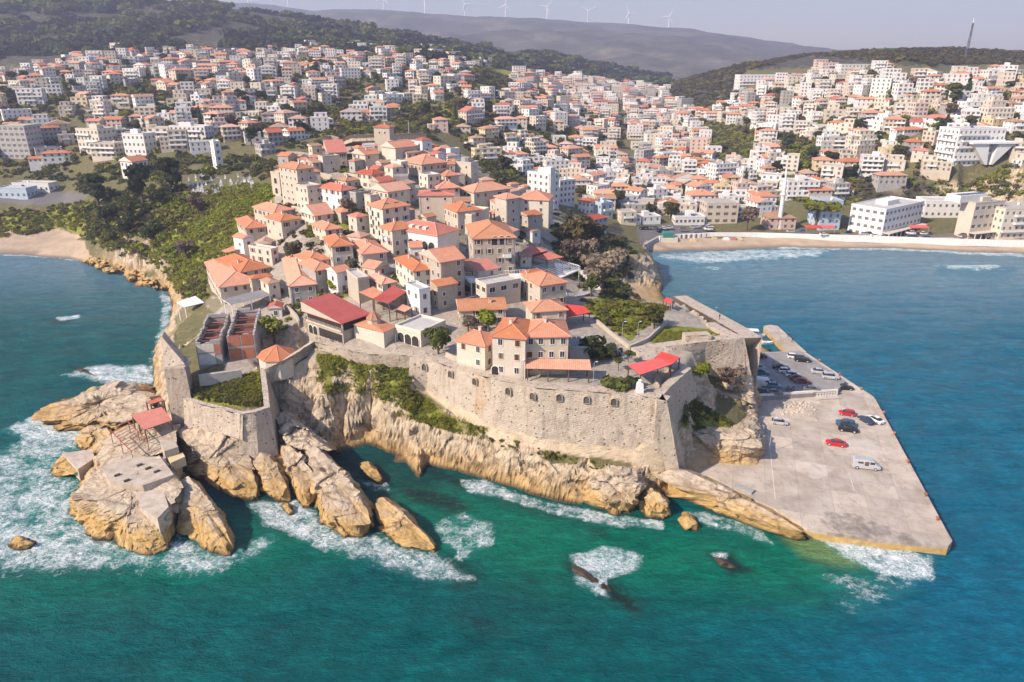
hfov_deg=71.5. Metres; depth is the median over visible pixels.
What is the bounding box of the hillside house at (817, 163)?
[811,156,834,170]
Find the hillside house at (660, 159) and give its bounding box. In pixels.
[652,155,668,165]
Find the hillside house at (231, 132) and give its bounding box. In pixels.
[219,123,244,142]
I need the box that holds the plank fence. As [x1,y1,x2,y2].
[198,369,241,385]
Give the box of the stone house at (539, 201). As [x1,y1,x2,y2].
[520,188,553,227]
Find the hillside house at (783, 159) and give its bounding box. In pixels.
[776,155,786,169]
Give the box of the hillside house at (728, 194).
[716,191,739,201]
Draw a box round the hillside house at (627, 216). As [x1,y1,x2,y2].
[616,208,640,225]
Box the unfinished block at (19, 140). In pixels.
[0,123,43,158]
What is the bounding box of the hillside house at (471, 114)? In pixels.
[458,106,483,124]
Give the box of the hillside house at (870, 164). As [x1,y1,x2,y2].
[858,151,884,177]
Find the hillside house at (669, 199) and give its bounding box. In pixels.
[655,197,679,204]
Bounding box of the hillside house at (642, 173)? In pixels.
[638,169,652,176]
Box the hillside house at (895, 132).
[889,126,923,140]
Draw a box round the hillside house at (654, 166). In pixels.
[649,164,665,168]
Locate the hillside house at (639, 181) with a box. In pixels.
[628,176,647,186]
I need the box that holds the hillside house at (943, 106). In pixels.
[939,101,959,113]
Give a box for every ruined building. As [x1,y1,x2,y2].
[195,312,230,369]
[226,308,262,363]
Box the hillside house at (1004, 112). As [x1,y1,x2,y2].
[979,107,1015,121]
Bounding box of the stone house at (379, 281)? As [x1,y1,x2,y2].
[368,271,397,291]
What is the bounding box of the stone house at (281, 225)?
[264,210,300,239]
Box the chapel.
[351,310,395,348]
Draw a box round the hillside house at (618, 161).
[610,159,626,167]
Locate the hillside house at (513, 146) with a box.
[503,142,522,150]
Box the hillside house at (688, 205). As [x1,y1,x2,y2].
[678,199,696,212]
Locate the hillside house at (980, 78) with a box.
[964,75,985,86]
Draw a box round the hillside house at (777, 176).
[761,172,782,181]
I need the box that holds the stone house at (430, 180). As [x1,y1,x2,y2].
[418,171,439,189]
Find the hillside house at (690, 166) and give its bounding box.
[682,157,702,175]
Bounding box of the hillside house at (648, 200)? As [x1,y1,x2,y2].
[636,197,654,204]
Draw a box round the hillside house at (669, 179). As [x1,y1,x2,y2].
[661,175,675,184]
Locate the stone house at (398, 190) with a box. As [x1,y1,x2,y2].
[369,180,410,206]
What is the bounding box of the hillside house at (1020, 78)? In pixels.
[1016,75,1023,81]
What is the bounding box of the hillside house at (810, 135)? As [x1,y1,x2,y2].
[803,128,822,139]
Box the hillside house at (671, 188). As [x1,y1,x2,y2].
[659,184,679,195]
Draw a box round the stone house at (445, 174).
[440,168,460,185]
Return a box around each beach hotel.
[847,196,927,236]
[945,191,1005,238]
[989,201,1023,239]
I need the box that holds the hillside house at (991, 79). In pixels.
[979,73,997,85]
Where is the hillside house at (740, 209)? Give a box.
[738,204,757,217]
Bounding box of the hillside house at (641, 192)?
[625,186,648,197]
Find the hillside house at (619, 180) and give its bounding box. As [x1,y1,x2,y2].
[612,179,626,182]
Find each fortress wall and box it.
[162,332,192,426]
[315,339,413,367]
[409,352,675,469]
[654,366,693,468]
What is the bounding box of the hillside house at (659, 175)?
[653,174,670,176]
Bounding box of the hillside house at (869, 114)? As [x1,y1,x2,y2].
[858,109,883,118]
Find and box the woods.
[0,0,674,85]
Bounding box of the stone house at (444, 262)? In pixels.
[418,245,465,298]
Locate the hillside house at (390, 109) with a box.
[384,105,401,115]
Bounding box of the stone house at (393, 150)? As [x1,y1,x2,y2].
[380,139,416,159]
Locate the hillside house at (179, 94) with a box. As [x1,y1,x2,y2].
[173,90,188,100]
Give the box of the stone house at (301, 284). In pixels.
[281,253,317,304]
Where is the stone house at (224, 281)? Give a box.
[204,259,250,304]
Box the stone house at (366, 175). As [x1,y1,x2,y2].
[355,166,385,189]
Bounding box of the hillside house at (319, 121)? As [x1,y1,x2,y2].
[310,112,328,130]
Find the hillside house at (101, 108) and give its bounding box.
[91,98,112,117]
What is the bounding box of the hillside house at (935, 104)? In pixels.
[930,98,949,111]
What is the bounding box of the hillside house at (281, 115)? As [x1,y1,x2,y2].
[273,109,298,123]
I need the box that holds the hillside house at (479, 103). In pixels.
[472,99,484,117]
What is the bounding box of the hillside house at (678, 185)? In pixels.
[669,181,682,193]
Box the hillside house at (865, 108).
[862,105,873,110]
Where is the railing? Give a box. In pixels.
[813,391,835,395]
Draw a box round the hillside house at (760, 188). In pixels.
[745,184,781,198]
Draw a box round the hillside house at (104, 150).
[89,140,124,161]
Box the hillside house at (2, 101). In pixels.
[0,95,4,112]
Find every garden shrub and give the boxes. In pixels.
[593,305,601,310]
[603,319,613,325]
[611,303,620,308]
[614,317,623,322]
[618,300,628,305]
[623,307,631,313]
[634,309,644,315]
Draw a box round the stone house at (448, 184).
[434,179,460,196]
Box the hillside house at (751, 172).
[736,165,757,180]
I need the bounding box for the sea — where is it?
[0,247,1023,681]
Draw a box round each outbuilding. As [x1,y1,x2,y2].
[232,232,253,255]
[248,273,273,291]
[256,236,273,245]
[259,277,280,301]
[267,300,283,317]
[277,152,297,164]
[295,153,307,156]
[296,157,306,161]
[306,158,321,171]
[307,143,322,154]
[314,168,320,183]
[318,154,339,173]
[325,264,349,295]
[332,207,349,223]
[346,231,371,241]
[347,212,369,232]
[348,158,363,172]
[349,189,370,209]
[351,145,361,151]
[361,259,390,274]
[362,143,374,148]
[364,193,378,213]
[369,175,394,187]
[370,165,384,175]
[375,159,390,165]
[383,163,404,177]
[390,289,406,306]
[394,174,407,180]
[402,179,415,201]
[408,241,422,257]
[409,207,415,220]
[414,137,432,151]
[415,186,425,198]
[417,212,436,221]
[419,150,435,156]
[430,276,457,310]
[430,288,431,303]
[431,150,444,159]
[432,147,443,151]
[440,145,449,153]
[444,153,458,160]
[446,147,459,158]
[447,161,455,171]
[458,173,464,184]
[464,258,471,275]
[465,258,499,289]
[478,177,494,181]
[489,198,494,209]
[489,209,494,219]
[506,182,519,187]
[508,225,518,239]
[510,187,519,195]
[514,187,524,195]
[517,251,532,266]
[519,184,528,192]
[521,209,542,234]
[521,227,541,243]
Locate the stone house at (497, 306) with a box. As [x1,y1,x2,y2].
[455,297,507,326]
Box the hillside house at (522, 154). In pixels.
[513,150,528,158]
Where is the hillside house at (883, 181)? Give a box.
[871,170,908,191]
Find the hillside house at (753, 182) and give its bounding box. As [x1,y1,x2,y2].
[746,179,757,184]
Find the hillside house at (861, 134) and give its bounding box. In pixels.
[844,129,881,147]
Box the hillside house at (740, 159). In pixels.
[728,156,747,165]
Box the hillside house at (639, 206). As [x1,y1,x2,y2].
[620,201,645,211]
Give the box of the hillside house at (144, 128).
[142,124,156,131]
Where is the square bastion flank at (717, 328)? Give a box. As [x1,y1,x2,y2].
[705,322,757,411]
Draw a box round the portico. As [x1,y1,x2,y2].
[395,314,445,347]
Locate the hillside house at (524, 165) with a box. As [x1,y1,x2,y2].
[513,159,533,175]
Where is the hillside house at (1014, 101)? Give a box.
[1006,95,1023,106]
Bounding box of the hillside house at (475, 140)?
[464,134,485,146]
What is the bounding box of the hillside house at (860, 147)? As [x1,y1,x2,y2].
[848,139,878,158]
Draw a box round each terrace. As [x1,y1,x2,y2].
[62,449,94,480]
[102,456,173,491]
[137,489,171,533]
[464,269,526,295]
[546,259,579,277]
[566,283,589,296]
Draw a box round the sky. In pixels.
[168,0,1023,50]
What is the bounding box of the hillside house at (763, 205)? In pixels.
[745,196,778,217]
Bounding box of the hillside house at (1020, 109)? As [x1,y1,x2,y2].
[1014,102,1023,114]
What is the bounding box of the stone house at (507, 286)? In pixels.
[475,273,520,303]
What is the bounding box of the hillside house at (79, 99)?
[70,94,90,106]
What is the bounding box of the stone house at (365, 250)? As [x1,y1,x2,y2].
[352,238,388,269]
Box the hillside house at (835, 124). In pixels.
[827,119,843,129]
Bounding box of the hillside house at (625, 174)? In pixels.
[615,170,633,182]
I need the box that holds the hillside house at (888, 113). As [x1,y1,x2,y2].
[878,111,897,116]
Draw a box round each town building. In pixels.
[75,124,116,153]
[118,155,147,178]
[121,129,156,155]
[169,122,214,139]
[527,166,559,208]
[559,177,575,206]
[578,196,598,214]
[595,197,613,218]
[685,188,715,211]
[699,198,738,223]
[751,191,777,204]
[779,175,819,200]
[807,184,833,197]
[807,195,843,230]
[817,62,838,69]
[835,64,870,72]
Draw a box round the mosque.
[760,210,797,229]
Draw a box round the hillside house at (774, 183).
[757,179,777,188]
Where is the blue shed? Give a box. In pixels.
[0,185,37,199]
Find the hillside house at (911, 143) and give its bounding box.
[902,137,923,154]
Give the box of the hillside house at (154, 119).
[144,114,164,126]
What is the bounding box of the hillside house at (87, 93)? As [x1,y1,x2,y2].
[76,91,94,98]
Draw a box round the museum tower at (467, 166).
[455,156,478,184]
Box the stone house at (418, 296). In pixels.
[405,280,430,315]
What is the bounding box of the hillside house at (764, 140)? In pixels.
[753,138,775,148]
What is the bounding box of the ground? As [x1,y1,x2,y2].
[0,0,1023,509]
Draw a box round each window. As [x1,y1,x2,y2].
[461,342,465,349]
[475,239,481,244]
[475,249,482,253]
[475,346,479,352]
[486,248,492,253]
[489,286,495,292]
[496,257,503,262]
[497,338,502,345]
[498,352,503,359]
[498,366,503,372]
[501,284,506,290]
[512,282,518,288]
[514,353,518,360]
[514,367,518,374]
[515,340,519,346]
[527,351,532,357]
[528,338,533,344]
[536,312,540,318]
[538,338,543,344]
[538,351,543,357]
[549,351,553,357]
[550,338,555,344]
[558,311,562,317]
[559,351,564,357]
[560,337,565,344]
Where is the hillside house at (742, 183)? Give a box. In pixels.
[731,178,751,192]
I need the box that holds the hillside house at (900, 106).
[893,98,911,113]
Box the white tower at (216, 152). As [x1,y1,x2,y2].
[209,139,223,168]
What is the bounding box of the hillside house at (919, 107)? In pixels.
[906,99,929,118]
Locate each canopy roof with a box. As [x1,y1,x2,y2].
[131,407,172,441]
[146,397,166,412]
[177,296,203,320]
[221,246,238,256]
[222,290,270,315]
[358,286,383,309]
[373,285,406,321]
[396,304,412,319]
[522,245,546,263]
[532,251,563,271]
[564,304,589,324]
[627,358,670,378]
[654,351,680,377]
[662,297,673,310]
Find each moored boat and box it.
[748,328,764,336]
[761,340,773,344]
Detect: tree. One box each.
[0,85,6,91]
[0,104,8,108]
[3,87,16,102]
[5,71,15,78]
[10,103,19,108]
[18,70,28,75]
[58,80,67,89]
[64,90,75,98]
[68,78,79,87]
[77,173,105,205]
[94,204,118,222]
[105,230,117,243]
[114,214,136,238]
[118,110,130,118]
[121,59,129,64]
[122,162,150,202]
[122,200,138,215]
[129,119,139,128]
[130,82,142,89]
[136,87,145,93]
[138,220,161,241]
[152,157,182,194]
[153,190,167,205]
[155,105,168,113]
[158,53,167,58]
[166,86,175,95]
[174,240,195,258]
[176,73,187,80]
[185,77,195,85]
[186,195,205,212]
[188,107,200,117]
[197,105,202,122]
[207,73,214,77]
[225,111,236,123]
[234,88,248,98]
[240,95,249,103]
[242,75,251,87]
[244,125,257,145]
[251,123,266,133]
[255,90,267,96]
[257,314,282,344]
[279,103,294,110]
[283,240,302,256]
[293,120,306,128]
[298,107,305,112]
[299,56,306,61]
[306,109,313,116]
[309,61,318,70]
[311,103,325,111]
[324,279,336,290]
[339,197,356,208]
[344,258,360,268]
[348,206,364,213]
[371,71,378,78]
[393,109,400,116]
[420,102,430,115]
[422,326,451,353]
[427,117,434,122]
[432,71,440,76]
[452,98,464,107]
[453,86,461,92]
[453,105,456,119]
[457,118,465,123]
[461,97,468,104]
[462,314,476,331]
[477,309,498,331]
[480,67,487,73]
[490,99,500,104]
[497,155,512,169]
[522,148,530,154]
[555,130,564,134]
[556,137,564,143]
[559,214,595,242]
[560,239,579,263]
[561,208,574,224]
[577,237,599,268]
[578,335,622,359]
[580,248,626,289]
[584,273,599,296]
[586,221,607,238]
[596,134,607,142]
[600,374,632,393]
[612,189,625,205]
[613,357,622,370]
[615,247,627,263]
[623,163,634,171]
[625,350,635,362]
[626,376,639,384]
[628,173,631,185]
[645,203,657,211]
[645,305,664,328]
[663,201,679,219]
[691,152,704,156]
[692,362,711,377]
[717,364,747,384]
[721,102,729,110]
[740,126,749,132]
[741,206,759,230]
[742,117,750,124]
[743,167,747,178]
[771,160,782,171]
[773,87,780,93]
[782,133,795,149]
[792,144,800,148]
[800,161,811,168]
[801,199,843,229]
[806,147,817,158]
[814,131,822,137]
[824,151,839,160]
[844,164,859,176]
[853,117,867,127]
[867,69,878,74]
[891,144,909,154]
[895,134,909,144]
[900,114,910,120]
[907,76,919,82]
[935,117,952,127]
[944,83,966,101]
[944,111,949,125]
[945,102,958,112]
[965,73,972,90]
[965,115,977,125]
[997,92,1007,97]
[1005,81,1017,87]
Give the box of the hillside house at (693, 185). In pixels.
[685,180,711,191]
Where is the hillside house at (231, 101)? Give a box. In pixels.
[221,96,239,110]
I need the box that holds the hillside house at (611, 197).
[594,193,616,209]
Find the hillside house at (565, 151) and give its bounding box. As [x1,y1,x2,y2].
[559,145,588,159]
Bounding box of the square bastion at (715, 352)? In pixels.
[631,334,745,384]
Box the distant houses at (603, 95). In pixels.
[0,40,1023,160]
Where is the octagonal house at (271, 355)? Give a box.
[256,345,296,379]
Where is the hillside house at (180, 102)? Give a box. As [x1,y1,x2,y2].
[175,99,193,106]
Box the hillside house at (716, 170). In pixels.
[707,161,737,179]
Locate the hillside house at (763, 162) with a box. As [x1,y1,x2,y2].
[756,159,772,171]
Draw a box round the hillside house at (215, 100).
[203,95,223,105]
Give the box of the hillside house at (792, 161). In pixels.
[785,153,800,172]
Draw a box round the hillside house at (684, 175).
[671,172,694,178]
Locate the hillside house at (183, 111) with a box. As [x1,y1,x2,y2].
[169,104,191,122]
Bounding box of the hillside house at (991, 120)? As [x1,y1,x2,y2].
[977,115,1007,126]
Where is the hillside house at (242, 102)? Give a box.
[237,98,246,109]
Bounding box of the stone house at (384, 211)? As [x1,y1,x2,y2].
[366,198,410,240]
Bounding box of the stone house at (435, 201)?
[417,189,454,222]
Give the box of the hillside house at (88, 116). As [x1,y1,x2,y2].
[84,115,93,126]
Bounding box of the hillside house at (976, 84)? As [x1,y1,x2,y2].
[961,79,982,91]
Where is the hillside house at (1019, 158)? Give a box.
[1010,152,1023,168]
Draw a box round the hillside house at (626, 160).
[614,158,629,164]
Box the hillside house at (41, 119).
[25,114,53,125]
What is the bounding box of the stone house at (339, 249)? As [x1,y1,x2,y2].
[322,233,354,265]
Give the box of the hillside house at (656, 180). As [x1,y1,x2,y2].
[647,176,666,186]
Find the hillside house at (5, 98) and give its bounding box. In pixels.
[0,93,7,103]
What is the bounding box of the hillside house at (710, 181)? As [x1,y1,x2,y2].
[701,179,719,191]
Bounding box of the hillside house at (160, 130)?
[146,126,168,140]
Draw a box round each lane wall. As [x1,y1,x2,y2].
[271,297,300,327]
[291,206,301,212]
[320,172,356,179]
[444,351,456,361]
[596,319,629,348]
[629,319,668,348]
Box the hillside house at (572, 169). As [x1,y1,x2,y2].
[559,162,586,177]
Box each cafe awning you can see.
[805,225,820,232]
[818,225,834,231]
[909,225,928,230]
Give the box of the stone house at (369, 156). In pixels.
[351,147,379,168]
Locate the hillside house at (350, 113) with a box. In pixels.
[340,107,369,120]
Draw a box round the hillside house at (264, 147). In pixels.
[254,139,275,156]
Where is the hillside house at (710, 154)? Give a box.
[694,149,716,158]
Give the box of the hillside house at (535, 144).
[525,137,546,155]
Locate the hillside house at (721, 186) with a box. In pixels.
[714,181,730,195]
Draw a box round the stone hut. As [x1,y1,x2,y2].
[160,439,179,462]
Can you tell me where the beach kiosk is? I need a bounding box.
[661,231,677,241]
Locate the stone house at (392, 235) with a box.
[378,218,409,257]
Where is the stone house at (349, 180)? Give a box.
[336,174,359,187]
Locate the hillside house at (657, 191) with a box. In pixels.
[647,184,667,198]
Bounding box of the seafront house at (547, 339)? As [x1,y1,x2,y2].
[527,316,570,374]
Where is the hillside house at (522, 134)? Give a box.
[517,129,533,143]
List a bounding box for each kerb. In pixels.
[806,353,872,396]
[872,399,951,540]
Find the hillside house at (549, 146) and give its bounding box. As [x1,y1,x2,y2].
[546,144,557,152]
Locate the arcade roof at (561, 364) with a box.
[525,358,590,382]
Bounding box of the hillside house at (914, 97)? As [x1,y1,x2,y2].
[903,94,919,101]
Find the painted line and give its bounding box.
[768,431,774,494]
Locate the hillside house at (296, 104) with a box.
[290,100,306,110]
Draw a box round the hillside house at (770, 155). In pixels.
[760,151,781,161]
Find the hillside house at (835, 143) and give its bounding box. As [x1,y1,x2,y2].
[820,135,845,151]
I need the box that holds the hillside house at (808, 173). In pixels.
[798,169,818,177]
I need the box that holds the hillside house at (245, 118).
[238,116,257,121]
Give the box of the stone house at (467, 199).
[454,196,471,203]
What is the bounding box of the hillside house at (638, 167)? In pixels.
[635,164,652,176]
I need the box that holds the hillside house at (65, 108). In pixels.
[58,101,76,116]
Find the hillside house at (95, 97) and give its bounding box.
[89,95,108,109]
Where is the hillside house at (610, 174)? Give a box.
[595,167,616,179]
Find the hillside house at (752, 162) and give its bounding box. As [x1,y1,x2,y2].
[747,156,761,168]
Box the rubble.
[775,398,819,417]
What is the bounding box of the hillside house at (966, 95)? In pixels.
[948,90,971,101]
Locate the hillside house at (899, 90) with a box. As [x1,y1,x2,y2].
[891,80,916,100]
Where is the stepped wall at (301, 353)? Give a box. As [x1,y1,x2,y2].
[264,341,314,382]
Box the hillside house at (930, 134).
[921,127,938,145]
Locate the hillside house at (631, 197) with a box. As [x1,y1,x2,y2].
[620,193,638,200]
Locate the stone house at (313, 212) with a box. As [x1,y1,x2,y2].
[299,202,334,224]
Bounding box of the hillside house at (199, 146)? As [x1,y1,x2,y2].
[189,139,217,154]
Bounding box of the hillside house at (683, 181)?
[676,179,695,189]
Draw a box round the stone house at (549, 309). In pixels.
[524,299,568,318]
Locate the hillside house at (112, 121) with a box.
[104,116,127,127]
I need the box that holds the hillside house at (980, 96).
[970,92,1002,100]
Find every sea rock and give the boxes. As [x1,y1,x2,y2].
[8,535,36,550]
[31,380,159,431]
[50,452,93,477]
[68,454,185,555]
[74,424,112,449]
[75,368,94,375]
[87,420,180,466]
[176,426,260,500]
[176,475,236,555]
[253,452,291,502]
[276,412,340,452]
[279,443,316,507]
[281,502,293,515]
[303,446,375,537]
[308,417,345,449]
[360,461,384,483]
[374,497,437,552]
[571,564,610,591]
[583,464,647,515]
[638,487,670,519]
[656,466,808,540]
[678,512,700,530]
[692,416,765,463]
[714,558,736,567]
[716,369,762,408]
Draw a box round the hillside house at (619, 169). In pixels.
[613,168,624,171]
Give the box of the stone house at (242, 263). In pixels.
[214,253,270,274]
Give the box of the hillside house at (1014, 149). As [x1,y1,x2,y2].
[1008,138,1023,162]
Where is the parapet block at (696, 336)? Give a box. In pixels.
[682,331,710,341]
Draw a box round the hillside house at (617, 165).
[611,164,623,167]
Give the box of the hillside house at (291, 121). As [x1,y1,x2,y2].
[287,114,307,127]
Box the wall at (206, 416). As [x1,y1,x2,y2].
[183,397,246,440]
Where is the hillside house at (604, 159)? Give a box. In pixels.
[596,156,609,165]
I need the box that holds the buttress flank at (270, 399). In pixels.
[260,368,280,453]
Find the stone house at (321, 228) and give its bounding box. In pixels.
[310,219,342,240]
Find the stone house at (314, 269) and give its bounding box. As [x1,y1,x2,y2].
[298,258,332,296]
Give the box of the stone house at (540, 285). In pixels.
[521,270,568,303]
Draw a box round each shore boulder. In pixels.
[81,257,92,264]
[88,257,98,265]
[94,262,105,269]
[102,267,115,273]
[124,269,136,275]
[126,273,136,281]
[137,272,146,277]
[145,280,153,286]
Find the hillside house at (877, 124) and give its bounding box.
[872,116,888,131]
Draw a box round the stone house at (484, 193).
[460,181,511,210]
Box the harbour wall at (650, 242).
[644,236,658,249]
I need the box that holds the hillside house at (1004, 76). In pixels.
[996,70,1016,87]
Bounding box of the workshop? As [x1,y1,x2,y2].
[11,180,58,192]
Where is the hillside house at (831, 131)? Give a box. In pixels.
[823,127,839,135]
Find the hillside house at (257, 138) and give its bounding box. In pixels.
[243,131,263,144]
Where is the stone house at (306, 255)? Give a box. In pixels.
[293,249,329,264]
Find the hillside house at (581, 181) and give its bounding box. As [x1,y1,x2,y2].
[570,175,594,188]
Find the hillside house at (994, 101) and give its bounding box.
[982,96,1006,106]
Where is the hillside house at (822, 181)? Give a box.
[809,176,828,185]
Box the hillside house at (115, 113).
[109,110,118,115]
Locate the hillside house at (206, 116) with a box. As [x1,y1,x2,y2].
[202,110,226,123]
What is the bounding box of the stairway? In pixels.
[578,267,600,289]
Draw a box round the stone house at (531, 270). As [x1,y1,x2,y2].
[519,268,541,287]
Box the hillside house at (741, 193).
[733,189,748,203]
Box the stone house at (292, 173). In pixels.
[277,159,314,204]
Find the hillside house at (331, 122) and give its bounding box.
[328,117,338,127]
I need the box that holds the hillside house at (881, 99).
[873,94,892,109]
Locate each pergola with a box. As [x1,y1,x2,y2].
[110,421,149,457]
[534,260,578,280]
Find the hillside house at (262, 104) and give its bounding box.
[254,101,268,110]
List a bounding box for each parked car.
[757,367,769,375]
[758,387,769,392]
[760,352,766,358]
[767,381,781,388]
[767,388,783,395]
[771,417,787,425]
[772,363,788,369]
[778,367,792,372]
[785,370,798,376]
[786,385,794,391]
[787,352,796,358]
[789,374,806,379]
[793,377,810,383]
[794,355,810,362]
[802,385,820,390]
[810,367,827,373]
[821,371,839,379]
[825,438,846,447]
[835,418,855,426]
[838,422,857,433]
[839,409,855,416]
[840,383,853,390]
[857,415,875,424]
[866,415,884,424]
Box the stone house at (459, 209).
[443,201,482,233]
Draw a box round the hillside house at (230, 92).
[222,89,236,99]
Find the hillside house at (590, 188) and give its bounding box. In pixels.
[586,182,614,194]
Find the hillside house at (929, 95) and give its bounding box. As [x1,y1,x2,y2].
[919,88,945,104]
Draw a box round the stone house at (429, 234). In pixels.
[404,219,460,253]
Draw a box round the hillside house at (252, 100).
[243,94,260,104]
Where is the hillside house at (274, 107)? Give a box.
[267,103,284,111]
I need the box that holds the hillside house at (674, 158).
[668,155,684,166]
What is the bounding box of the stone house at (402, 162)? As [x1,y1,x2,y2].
[391,159,407,173]
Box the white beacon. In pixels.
[636,379,643,393]
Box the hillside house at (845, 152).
[837,148,855,158]
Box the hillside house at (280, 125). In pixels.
[269,122,288,128]
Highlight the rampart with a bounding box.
[673,295,761,387]
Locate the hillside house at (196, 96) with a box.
[190,92,207,100]
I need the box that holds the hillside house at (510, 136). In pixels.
[501,132,519,144]
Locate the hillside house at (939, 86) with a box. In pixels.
[934,83,948,92]
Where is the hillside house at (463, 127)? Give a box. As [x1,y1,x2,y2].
[456,123,470,132]
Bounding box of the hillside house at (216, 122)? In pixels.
[205,117,226,133]
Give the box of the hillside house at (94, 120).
[85,117,106,126]
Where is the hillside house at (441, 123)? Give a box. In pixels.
[427,117,448,132]
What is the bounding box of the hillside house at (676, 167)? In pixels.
[665,162,681,174]
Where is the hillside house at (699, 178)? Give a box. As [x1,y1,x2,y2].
[690,175,707,181]
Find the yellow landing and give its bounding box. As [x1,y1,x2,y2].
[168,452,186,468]
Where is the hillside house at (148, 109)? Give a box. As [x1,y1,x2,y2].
[133,104,156,116]
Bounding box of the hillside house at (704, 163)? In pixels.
[698,160,712,166]
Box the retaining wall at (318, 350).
[315,347,335,353]
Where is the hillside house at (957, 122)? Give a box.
[947,119,969,125]
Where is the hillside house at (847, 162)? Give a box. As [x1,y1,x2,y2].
[835,157,859,168]
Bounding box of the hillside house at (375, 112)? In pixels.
[362,104,386,120]
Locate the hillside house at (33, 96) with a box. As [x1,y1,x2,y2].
[14,87,47,105]
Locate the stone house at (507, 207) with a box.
[493,192,521,235]
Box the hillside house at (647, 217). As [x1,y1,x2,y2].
[637,210,660,223]
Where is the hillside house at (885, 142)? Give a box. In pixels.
[880,139,901,146]
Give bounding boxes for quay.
[697,351,951,554]
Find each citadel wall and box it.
[287,151,308,157]
[321,135,339,145]
[341,134,374,145]
[394,133,426,140]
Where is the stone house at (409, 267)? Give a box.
[393,254,429,288]
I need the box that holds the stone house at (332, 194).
[318,180,356,210]
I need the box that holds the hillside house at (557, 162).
[543,156,569,171]
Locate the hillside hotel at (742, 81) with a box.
[733,74,789,90]
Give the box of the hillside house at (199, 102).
[195,99,203,104]
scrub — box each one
[0,52,1023,201]
[0,118,542,193]
[0,199,103,236]
[46,66,512,131]
[75,182,201,256]
[79,229,209,299]
[148,182,274,287]
[191,371,262,405]
[207,149,560,295]
[251,153,486,329]
[316,353,414,407]
[391,388,487,435]
[487,436,607,468]
[550,222,640,299]
[578,297,669,335]
[645,46,1023,108]
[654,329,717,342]
[683,399,734,430]
[699,117,1023,204]
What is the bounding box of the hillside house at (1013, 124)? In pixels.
[1002,117,1023,132]
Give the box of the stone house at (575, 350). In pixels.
[568,334,589,358]
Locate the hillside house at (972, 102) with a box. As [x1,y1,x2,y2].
[957,98,982,111]
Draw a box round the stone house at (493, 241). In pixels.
[465,219,516,273]
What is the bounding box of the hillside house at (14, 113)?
[0,108,31,120]
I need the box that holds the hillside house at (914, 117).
[895,115,921,125]
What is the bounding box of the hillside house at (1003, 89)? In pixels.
[995,85,1010,92]
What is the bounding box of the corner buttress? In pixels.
[239,406,277,462]
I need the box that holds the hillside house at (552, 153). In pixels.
[545,149,562,158]
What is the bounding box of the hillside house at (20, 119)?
[17,116,32,123]
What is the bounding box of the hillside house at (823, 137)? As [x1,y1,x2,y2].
[816,133,830,145]
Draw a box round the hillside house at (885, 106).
[879,103,893,111]
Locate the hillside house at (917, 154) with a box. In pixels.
[910,146,930,161]
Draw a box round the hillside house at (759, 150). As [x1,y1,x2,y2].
[751,145,769,157]
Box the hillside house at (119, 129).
[115,125,126,135]
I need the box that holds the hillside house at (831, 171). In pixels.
[820,163,844,180]
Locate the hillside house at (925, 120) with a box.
[909,114,951,127]
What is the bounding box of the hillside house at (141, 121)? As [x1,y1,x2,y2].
[137,115,145,127]
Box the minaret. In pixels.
[778,170,786,229]
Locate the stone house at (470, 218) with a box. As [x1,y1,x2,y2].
[451,206,488,233]
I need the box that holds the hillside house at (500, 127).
[491,125,504,130]
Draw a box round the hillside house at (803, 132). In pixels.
[799,126,823,136]
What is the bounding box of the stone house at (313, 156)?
[307,154,317,158]
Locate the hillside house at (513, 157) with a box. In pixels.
[503,151,516,165]
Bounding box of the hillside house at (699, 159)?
[690,156,706,163]
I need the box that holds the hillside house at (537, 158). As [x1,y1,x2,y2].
[529,153,551,162]
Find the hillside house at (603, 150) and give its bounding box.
[597,146,609,155]
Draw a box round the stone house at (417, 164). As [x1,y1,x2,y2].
[404,154,447,180]
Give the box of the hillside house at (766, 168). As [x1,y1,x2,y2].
[758,164,775,176]
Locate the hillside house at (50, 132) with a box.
[40,125,61,142]
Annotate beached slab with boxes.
[734,483,754,494]
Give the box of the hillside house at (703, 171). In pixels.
[698,167,707,176]
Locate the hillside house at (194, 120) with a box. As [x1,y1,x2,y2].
[176,118,197,123]
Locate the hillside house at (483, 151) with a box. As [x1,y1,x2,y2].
[471,144,513,163]
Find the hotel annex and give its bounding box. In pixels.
[916,196,960,217]
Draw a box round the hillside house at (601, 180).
[595,178,612,186]
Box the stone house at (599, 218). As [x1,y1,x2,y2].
[574,213,608,233]
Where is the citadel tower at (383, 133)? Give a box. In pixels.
[373,122,394,150]
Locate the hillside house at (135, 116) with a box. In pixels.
[127,113,140,121]
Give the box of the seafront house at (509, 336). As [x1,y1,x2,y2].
[490,317,529,379]
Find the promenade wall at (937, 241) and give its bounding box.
[659,232,1023,246]
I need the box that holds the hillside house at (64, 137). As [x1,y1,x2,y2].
[57,131,74,144]
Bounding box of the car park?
[757,351,845,400]
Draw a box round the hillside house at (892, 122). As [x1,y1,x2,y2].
[882,116,906,133]
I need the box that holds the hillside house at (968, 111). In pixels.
[960,107,981,125]
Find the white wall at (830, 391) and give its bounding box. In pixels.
[759,389,837,396]
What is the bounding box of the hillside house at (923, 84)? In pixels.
[915,78,938,92]
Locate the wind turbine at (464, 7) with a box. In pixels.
[462,0,472,15]
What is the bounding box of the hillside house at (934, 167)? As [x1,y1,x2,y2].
[920,154,952,180]
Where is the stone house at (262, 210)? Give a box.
[251,200,293,232]
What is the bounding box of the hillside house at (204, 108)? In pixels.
[192,103,210,116]
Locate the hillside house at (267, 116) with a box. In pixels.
[260,111,274,123]
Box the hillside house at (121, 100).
[103,92,132,108]
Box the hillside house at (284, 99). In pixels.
[276,96,292,104]
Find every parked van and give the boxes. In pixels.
[756,376,770,385]
[851,455,880,470]
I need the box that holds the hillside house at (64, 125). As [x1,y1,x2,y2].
[44,119,69,130]

